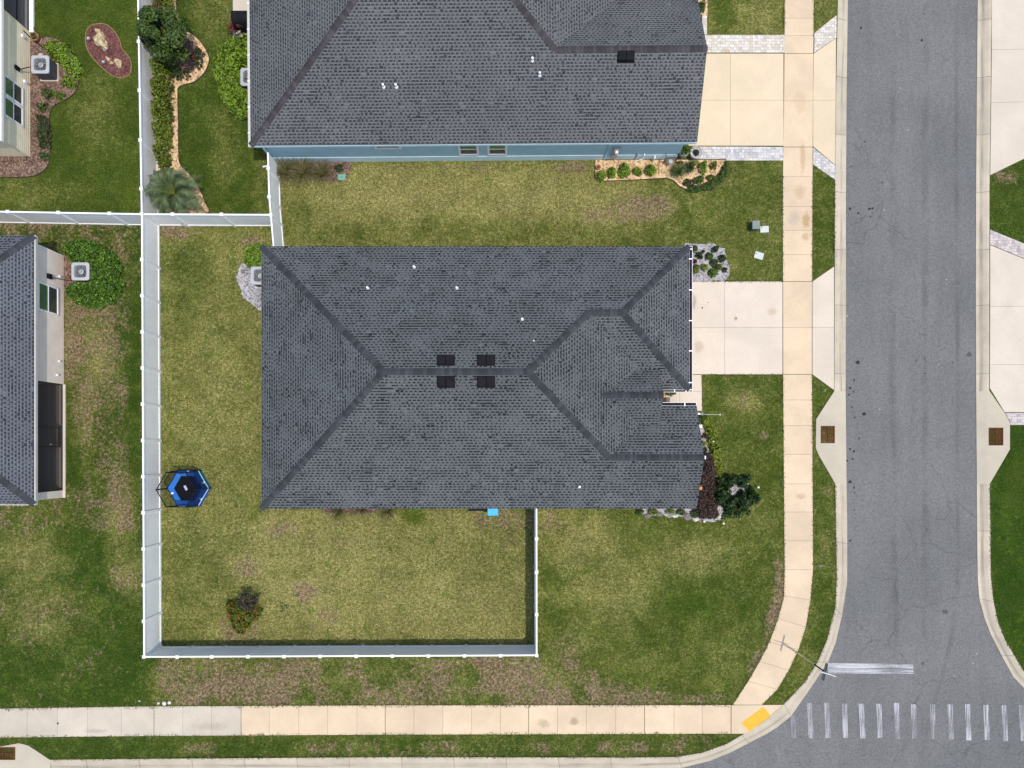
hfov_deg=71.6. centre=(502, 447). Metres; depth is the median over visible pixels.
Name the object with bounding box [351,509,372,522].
ornamental grass
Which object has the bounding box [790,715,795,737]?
crosswalk stripe
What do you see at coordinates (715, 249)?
shrub
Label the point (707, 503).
mulch
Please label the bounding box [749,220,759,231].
utility pedestal
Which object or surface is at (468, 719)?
sidewalk
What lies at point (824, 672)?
street sign
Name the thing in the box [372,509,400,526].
ornamental grass
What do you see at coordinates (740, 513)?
shrub
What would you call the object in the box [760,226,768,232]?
meter lid
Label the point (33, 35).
shrub
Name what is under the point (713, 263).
shrub
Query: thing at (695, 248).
shrub
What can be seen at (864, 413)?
road stain
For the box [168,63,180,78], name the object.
shrub
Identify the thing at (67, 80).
shrub
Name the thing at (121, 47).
bed edging
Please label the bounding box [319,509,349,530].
ornamental grass
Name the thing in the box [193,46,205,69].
shrub
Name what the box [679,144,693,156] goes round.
potted palm
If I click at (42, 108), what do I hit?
shrub
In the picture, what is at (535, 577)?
fence
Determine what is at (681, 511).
shrub
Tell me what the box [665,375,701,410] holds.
entry path
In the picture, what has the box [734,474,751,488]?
shrub
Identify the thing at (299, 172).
ornamental grass
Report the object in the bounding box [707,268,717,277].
shrub
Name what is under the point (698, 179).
shrub
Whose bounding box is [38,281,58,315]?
window
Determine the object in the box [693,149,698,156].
shrub
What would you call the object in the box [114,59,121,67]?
rock
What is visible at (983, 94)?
kerb
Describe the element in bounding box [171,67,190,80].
shrub
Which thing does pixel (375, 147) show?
window
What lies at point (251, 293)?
gravel
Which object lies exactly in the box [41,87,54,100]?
shrub
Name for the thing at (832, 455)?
storm drain
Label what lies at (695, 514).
shrub
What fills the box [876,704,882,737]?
crosswalk stripe
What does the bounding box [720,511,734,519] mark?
shrub
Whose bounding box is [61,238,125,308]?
hedge
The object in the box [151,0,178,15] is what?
hedge
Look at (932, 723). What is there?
crosswalk stripe
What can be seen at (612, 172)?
shrub
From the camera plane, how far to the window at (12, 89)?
36.14 m
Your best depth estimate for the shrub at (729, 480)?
36.83 m
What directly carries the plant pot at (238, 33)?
on the patio
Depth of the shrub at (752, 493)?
37.03 m
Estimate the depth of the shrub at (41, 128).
37.14 m
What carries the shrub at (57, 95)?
on the lawn at (650, 610)
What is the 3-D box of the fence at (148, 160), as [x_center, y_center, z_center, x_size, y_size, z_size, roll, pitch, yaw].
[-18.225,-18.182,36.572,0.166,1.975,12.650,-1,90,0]
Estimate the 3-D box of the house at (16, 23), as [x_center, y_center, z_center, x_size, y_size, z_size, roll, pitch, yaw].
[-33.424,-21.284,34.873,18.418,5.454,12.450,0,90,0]
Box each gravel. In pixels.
[159,0,208,213]
[236,263,260,309]
[642,412,748,521]
[684,243,729,281]
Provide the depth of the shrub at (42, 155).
37.27 m
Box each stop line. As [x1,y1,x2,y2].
[828,663,912,668]
[828,669,912,673]
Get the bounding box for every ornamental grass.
[263,157,301,187]
[284,157,319,188]
[304,157,338,191]
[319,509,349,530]
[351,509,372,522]
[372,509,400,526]
[667,161,687,180]
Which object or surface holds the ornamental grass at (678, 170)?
on the mulch at (659, 165)
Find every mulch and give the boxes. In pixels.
[0,30,77,176]
[64,250,95,296]
[86,24,130,76]
[170,38,200,74]
[278,162,351,181]
[322,509,383,513]
[595,160,725,188]
[693,452,719,519]
[698,0,707,14]
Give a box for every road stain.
[846,27,922,541]
[915,352,971,664]
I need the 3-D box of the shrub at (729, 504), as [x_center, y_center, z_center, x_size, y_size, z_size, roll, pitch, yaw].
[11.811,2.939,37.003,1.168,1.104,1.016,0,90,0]
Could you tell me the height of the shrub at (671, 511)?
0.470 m
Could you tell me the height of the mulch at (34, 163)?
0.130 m
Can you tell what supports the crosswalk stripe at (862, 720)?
on the road
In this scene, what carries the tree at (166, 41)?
on the lawn at (650, 610)
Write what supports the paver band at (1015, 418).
on the lawn at (650, 610)
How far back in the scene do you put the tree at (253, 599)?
36.49 m
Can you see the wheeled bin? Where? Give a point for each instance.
(492, 512)
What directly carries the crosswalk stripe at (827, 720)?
on the road
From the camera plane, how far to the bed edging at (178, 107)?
37.45 m
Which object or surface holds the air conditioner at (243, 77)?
on the mulch
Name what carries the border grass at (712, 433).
on the lawn at (650, 610)
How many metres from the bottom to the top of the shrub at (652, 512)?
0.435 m
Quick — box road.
[86,0,1023,767]
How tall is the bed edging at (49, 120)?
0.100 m
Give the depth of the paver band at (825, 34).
37.47 m
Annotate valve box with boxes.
[338,174,345,179]
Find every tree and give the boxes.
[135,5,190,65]
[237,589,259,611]
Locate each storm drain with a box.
[0,743,51,767]
[816,391,846,483]
[976,391,1009,483]
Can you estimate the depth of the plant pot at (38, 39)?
37.23 m
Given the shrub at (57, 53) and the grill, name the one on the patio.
the grill
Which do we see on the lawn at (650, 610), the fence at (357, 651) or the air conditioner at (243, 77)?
the fence at (357, 651)
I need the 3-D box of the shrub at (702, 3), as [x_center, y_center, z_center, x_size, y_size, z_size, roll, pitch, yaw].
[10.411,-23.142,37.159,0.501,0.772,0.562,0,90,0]
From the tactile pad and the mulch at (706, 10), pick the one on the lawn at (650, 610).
the mulch at (706, 10)
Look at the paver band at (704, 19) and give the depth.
37.47 m
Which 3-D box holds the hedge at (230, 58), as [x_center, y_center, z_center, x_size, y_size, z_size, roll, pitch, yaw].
[-13.717,-19.292,36.855,2.816,1.543,4.482,0,90,0]
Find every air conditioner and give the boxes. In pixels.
[31,55,58,81]
[71,262,98,281]
[240,68,247,88]
[251,267,260,287]
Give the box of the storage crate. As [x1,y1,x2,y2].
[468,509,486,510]
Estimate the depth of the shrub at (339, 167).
37.36 m
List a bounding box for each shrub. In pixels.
[30,32,37,39]
[35,114,51,149]
[36,102,50,112]
[38,152,51,160]
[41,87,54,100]
[43,39,84,80]
[53,90,65,101]
[61,75,76,88]
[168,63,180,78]
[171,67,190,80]
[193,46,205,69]
[224,597,263,633]
[242,242,268,267]
[334,164,343,172]
[595,170,606,181]
[607,166,615,178]
[617,162,630,178]
[632,167,641,175]
[635,509,643,515]
[644,164,656,176]
[647,509,657,514]
[664,392,675,396]
[664,509,675,513]
[676,509,685,515]
[682,178,694,187]
[690,510,699,517]
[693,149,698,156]
[693,175,703,183]
[693,245,697,252]
[693,264,699,273]
[694,252,702,259]
[698,160,706,175]
[698,415,704,423]
[699,0,705,12]
[700,264,708,271]
[705,252,712,259]
[706,174,716,180]
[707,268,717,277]
[709,161,716,169]
[709,259,718,267]
[711,246,718,252]
[712,483,731,505]
[715,474,736,488]
[718,254,725,262]
[719,495,738,511]
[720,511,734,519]
[733,506,750,518]
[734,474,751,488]
[735,489,753,508]
[745,484,760,506]
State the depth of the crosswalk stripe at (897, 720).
37.61 m
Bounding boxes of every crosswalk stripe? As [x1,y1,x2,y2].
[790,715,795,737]
[807,703,813,737]
[824,703,830,737]
[842,704,847,737]
[859,704,864,737]
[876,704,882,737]
[894,703,899,738]
[911,704,916,737]
[930,704,935,738]
[947,704,953,739]
[965,704,971,739]
[983,705,989,739]
[1002,705,1007,740]
[1019,705,1023,740]
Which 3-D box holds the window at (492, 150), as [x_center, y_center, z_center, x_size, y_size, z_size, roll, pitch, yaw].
[-0.258,-15.168,36.050,1.010,1.400,0.050,0,90,0]
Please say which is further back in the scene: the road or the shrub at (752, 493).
the road
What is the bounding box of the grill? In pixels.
[231,11,246,33]
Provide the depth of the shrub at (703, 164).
37.07 m
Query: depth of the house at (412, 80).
33.89 m
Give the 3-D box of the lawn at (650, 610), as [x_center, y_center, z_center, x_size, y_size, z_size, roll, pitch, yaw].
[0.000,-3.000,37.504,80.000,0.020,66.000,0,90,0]
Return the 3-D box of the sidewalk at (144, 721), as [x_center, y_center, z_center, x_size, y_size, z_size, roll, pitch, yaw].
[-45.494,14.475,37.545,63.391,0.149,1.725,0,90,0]
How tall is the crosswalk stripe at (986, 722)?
0.001 m
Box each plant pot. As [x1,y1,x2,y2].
[30,32,40,41]
[232,29,241,35]
[679,149,687,157]
[690,146,702,159]
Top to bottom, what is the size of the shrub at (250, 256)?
1.178 m
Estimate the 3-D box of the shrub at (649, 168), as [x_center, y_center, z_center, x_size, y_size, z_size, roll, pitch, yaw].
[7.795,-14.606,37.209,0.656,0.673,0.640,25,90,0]
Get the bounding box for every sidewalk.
[0,706,240,736]
[241,705,730,734]
[731,705,781,733]
[733,0,813,704]
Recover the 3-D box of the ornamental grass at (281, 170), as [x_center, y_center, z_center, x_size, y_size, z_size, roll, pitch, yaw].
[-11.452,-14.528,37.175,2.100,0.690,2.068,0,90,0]
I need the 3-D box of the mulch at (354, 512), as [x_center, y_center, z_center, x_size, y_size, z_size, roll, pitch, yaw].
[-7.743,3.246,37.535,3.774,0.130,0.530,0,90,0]
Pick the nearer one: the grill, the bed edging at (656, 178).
the grill
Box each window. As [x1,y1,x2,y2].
[4,74,23,106]
[4,95,23,127]
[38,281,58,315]
[375,147,401,148]
[458,146,478,155]
[487,146,506,154]
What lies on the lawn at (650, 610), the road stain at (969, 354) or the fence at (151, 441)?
the fence at (151, 441)
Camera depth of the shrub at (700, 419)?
37.05 m
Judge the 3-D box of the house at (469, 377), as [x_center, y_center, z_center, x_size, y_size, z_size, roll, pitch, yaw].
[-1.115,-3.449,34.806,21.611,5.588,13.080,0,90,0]
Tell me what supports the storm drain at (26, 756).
in the road
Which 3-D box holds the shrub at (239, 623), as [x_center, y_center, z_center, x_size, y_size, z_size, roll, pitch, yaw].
[-13.523,8.826,36.935,1.919,1.320,1.917,0,90,0]
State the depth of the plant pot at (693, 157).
37.03 m
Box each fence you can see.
[0,210,140,225]
[137,0,159,212]
[140,212,162,658]
[144,212,270,226]
[146,644,537,658]
[266,152,281,209]
[269,198,283,245]
[534,509,537,653]
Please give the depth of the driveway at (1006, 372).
37.47 m
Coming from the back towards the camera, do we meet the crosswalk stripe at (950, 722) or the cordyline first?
the crosswalk stripe at (950, 722)
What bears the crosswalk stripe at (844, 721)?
on the road
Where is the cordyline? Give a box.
[227,19,240,34]
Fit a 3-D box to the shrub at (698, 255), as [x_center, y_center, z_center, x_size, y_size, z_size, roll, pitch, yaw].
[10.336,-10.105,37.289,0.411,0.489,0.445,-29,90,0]
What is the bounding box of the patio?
[233,0,246,37]
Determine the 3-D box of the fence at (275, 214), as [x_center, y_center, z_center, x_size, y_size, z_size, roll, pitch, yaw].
[-11.585,-11.174,36.572,0.166,1.975,2.729,-5,90,0]
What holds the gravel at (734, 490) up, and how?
on the lawn at (650, 610)
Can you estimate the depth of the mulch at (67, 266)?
37.47 m
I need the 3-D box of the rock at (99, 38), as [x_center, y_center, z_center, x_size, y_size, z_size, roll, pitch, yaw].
[-21.148,-21.354,37.274,0.632,0.451,1.030,-20,90,0]
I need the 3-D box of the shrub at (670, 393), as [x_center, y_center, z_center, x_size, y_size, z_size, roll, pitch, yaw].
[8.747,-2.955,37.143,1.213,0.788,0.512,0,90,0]
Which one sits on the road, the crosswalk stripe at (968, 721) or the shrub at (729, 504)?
the crosswalk stripe at (968, 721)
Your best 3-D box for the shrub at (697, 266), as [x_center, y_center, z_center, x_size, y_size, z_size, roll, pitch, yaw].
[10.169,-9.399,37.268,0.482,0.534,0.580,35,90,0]
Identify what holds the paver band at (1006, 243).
on the lawn at (650, 610)
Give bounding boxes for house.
[0,0,42,156]
[0,233,65,506]
[247,0,707,167]
[259,244,705,510]
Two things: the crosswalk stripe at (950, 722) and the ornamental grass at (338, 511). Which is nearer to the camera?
the ornamental grass at (338, 511)
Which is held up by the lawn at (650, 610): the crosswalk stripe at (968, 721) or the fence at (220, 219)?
the fence at (220, 219)
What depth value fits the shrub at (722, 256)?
37.26 m
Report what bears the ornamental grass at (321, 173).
on the mulch at (346, 167)
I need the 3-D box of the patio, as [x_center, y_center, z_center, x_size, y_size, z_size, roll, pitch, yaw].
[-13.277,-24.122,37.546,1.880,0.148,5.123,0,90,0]
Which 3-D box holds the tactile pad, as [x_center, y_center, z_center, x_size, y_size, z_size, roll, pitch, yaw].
[13.378,14.307,37.486,1.472,0.068,0.621,-36,90,0]
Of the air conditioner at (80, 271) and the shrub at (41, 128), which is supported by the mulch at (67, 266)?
the air conditioner at (80, 271)
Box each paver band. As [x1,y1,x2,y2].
[693,146,834,178]
[702,14,706,34]
[705,15,836,52]
[990,230,1023,257]
[1005,413,1023,424]
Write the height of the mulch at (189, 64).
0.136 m
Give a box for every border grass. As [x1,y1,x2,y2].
[686,161,729,192]
[700,413,723,480]
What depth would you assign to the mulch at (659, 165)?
37.47 m
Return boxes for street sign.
[797,652,835,680]
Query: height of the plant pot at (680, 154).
0.450 m
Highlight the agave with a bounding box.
[684,159,695,175]
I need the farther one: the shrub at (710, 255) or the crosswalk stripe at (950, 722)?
the crosswalk stripe at (950, 722)
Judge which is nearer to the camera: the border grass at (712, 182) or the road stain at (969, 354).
the border grass at (712, 182)
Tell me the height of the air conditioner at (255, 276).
0.840 m
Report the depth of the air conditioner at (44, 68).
36.80 m
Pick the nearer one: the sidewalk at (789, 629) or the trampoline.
the trampoline
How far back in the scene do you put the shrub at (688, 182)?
37.30 m
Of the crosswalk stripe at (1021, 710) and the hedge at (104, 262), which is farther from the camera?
the crosswalk stripe at (1021, 710)
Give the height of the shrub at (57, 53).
1.118 m
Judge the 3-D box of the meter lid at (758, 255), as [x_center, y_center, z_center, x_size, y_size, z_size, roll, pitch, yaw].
[13.530,-10.152,37.476,0.480,0.078,0.360,16,90,0]
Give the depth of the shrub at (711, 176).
37.25 m
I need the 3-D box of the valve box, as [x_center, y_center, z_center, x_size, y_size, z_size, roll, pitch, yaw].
[-8.480,-14.290,37.477,0.420,0.066,0.320,-3,90,0]
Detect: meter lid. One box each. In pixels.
[754,251,763,259]
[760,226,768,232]
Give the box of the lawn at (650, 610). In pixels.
[0,0,1023,759]
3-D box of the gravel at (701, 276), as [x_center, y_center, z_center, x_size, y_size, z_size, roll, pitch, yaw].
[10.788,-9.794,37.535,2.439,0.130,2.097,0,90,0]
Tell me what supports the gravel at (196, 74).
on the lawn at (650, 610)
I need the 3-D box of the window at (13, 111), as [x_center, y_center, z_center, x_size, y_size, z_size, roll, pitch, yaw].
[-24.883,-17.135,36.165,0.050,1.430,1.030,0,90,0]
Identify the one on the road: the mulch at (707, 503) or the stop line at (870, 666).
the stop line at (870, 666)
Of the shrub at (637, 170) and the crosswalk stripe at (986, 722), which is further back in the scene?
the crosswalk stripe at (986, 722)
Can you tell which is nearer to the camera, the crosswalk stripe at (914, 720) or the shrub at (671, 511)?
the shrub at (671, 511)
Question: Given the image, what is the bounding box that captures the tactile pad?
[742,707,770,730]
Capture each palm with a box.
[142,166,206,225]
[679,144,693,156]
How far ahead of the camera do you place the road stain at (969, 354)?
37.61 m
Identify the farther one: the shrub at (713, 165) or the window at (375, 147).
the shrub at (713, 165)
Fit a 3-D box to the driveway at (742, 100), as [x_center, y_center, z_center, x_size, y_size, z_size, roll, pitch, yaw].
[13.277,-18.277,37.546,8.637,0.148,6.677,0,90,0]
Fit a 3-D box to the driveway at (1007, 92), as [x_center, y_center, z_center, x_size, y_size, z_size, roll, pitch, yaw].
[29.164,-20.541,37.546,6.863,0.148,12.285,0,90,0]
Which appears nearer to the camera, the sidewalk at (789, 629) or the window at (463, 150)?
the window at (463, 150)
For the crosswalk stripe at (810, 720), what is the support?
on the road
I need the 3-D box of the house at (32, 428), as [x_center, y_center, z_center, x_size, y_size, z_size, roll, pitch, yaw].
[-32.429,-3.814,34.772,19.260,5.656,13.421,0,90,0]
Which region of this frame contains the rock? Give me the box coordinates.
[683,512,692,519]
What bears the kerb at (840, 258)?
on the road
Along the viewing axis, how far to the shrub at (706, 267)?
37.29 m
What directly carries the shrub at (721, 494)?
on the lawn at (650, 610)
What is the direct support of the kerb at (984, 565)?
on the road
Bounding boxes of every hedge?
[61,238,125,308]
[149,57,174,171]
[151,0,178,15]
[212,33,247,119]
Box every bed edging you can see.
[0,28,78,177]
[85,23,131,78]
[162,0,209,213]
[594,159,726,189]
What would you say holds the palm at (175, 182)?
on the lawn at (650, 610)
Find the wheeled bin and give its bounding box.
[487,509,497,515]
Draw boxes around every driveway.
[689,39,835,164]
[693,267,833,389]
[989,245,1023,411]
[990,0,1023,174]
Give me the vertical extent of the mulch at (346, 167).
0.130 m
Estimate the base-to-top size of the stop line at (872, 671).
0.001 m
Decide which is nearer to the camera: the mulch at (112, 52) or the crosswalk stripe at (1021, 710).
the mulch at (112, 52)
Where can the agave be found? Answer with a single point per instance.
(690, 167)
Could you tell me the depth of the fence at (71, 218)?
36.50 m
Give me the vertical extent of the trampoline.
1.811 m
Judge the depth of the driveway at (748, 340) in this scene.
37.47 m
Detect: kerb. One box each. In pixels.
[50,483,846,767]
[834,0,847,390]
[976,0,991,390]
[976,484,1023,687]
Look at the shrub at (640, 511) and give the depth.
37.35 m
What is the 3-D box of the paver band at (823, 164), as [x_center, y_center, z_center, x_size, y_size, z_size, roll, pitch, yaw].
[13.845,-15.422,37.546,7.680,0.148,1.517,8,90,0]
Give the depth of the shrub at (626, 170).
37.15 m
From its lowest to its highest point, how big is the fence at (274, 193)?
1.975 m
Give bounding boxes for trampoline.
[155,470,211,507]
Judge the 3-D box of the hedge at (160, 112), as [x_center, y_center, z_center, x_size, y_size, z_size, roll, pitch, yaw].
[-17.634,-17.325,36.698,0.987,1.778,5.792,0,90,0]
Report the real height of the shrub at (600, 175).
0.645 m
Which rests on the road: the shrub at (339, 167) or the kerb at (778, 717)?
the kerb at (778, 717)
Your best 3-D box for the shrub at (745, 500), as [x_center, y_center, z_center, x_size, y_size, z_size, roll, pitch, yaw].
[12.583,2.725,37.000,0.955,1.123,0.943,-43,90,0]
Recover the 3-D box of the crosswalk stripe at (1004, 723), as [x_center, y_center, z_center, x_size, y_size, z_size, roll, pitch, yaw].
[26.605,14.565,37.611,0.270,0.001,1.914,-3,90,0]
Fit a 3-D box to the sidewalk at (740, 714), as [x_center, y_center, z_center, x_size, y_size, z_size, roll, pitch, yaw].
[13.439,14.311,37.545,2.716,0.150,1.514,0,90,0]

